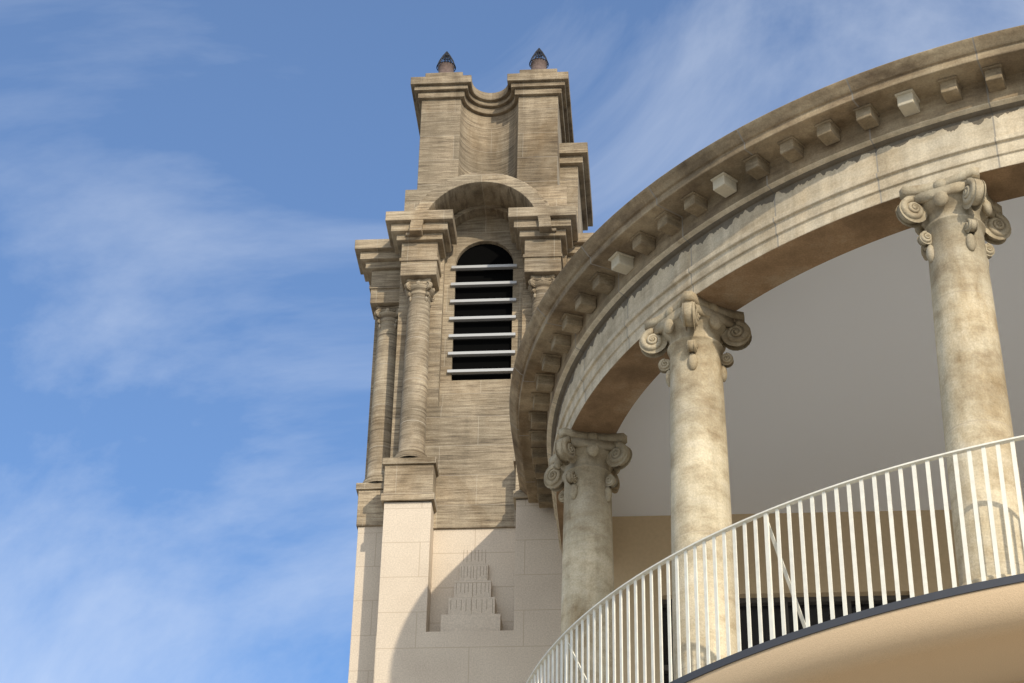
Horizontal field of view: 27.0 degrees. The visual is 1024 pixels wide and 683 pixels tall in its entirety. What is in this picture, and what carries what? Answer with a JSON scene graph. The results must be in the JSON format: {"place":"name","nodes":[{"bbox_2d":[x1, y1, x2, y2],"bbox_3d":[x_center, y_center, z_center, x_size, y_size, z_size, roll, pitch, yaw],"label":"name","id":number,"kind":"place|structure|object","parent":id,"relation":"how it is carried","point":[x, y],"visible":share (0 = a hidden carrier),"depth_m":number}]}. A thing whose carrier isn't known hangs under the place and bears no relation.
{"place":"outdoors","nodes":[
{"label":"outdoors","id":0,"kind":"place"},
{"bbox_2d":[363,274,554,482],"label":"tower columns","id":1,"kind":"structure","parent":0,"point":[420,293],"depth_m":27.07},
{"bbox_2d":[355,172,593,529],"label":"bell tower","id":2,"kind":"structure","parent":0,"point":[463,474],"depth_m":27.44},
{"bbox_2d":[447,244,516,380],"bbox_3d":[-0.361,-0.309,27.815,0.860,2.500,0.440,-2,-33,4],"label":"louvered window","id":3,"kind":"structure","parent":2,"relation":"in","point":[483,334],"depth_m":27.68},
{"bbox_2d":[410,69,592,232],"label":"tower block","id":4,"kind":"structure","parent":2,"relation":"on","point":[520,126],"depth_m":29.55},
{"bbox_2d":[438,62,454,72],"bbox_3d":[-0.937,-3.802,30.272,0.276,0.235,0.276,-2,-33,4],"label":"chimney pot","id":5,"kind":"object","parent":4,"relation":"on","point":[444,67],"visible":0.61,"depth_m":30.22},
{"bbox_2d":[436,51,455,70],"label":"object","id":6,"kind":"object","parent":5,"relation":"on","point":[446,55],"visible":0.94,"depth_m":30.33},
{"bbox_2d":[531,59,546,68],"bbox_3d":[0.379,-3.837,30.176,0.276,0.235,0.276,-2,-33,4],"label":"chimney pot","id":7,"kind":"object","parent":4,"relation":"on","point":[538,63],"visible":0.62,"depth_m":30.12},
{"bbox_2d":[529,48,548,67],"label":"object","id":8,"kind":"object","parent":7,"relation":"on","point":[539,52],"visible":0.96,"depth_m":30.25},
{"bbox_2d":[0,0,1023,682],"label":"sky","id":9,"kind":"structure","parent":0,"point":[188,188]},
{"bbox_2d":[612,196,1023,516],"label":"portico ceiling","id":10,"kind":"structure","parent":0,"point":[832,376],"depth_m":22.98},
{"bbox_2d":[670,573,1023,682],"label":"balcony slab","id":11,"kind":"structure","parent":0,"point":[972,633],"depth_m":16.49},
{"bbox_2d":[526,435,1023,682],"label":"balcony railing","id":12,"kind":"object","parent":11,"relation":"on","point":[768,532],"visible":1,"depth_m":17.39},
{"bbox_2d":[544,166,1023,682],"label":"portico columns","id":13,"kind":"structure","parent":11,"relation":"on","point":[956,221],"depth_m":18.92},
{"bbox_2d":[509,25,1023,552],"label":"portico entablature","id":14,"kind":"structure","parent":13,"relation":"on","point":[743,215],"depth_m":19.95},
{"label":"ground","id":15,"kind":"structure","parent":0,"visible":0},
{"bbox_2d":[348,499,561,682],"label":"tower base","id":16,"kind":"object","parent":15,"relation":"on","point":[432,605],"visible":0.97,"depth_m":25.13},
{"bbox_2d":[612,510,958,682],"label":"facade wall","id":17,"kind":"structure","parent":15,"relation":"on","point":[641,544],"depth_m":24.90},
{"bbox_2d":[662,595,909,682],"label":"facade windows","id":18,"kind":"structure","parent":17,"relation":"in","point":[851,605],"depth_m":24.71}
]}

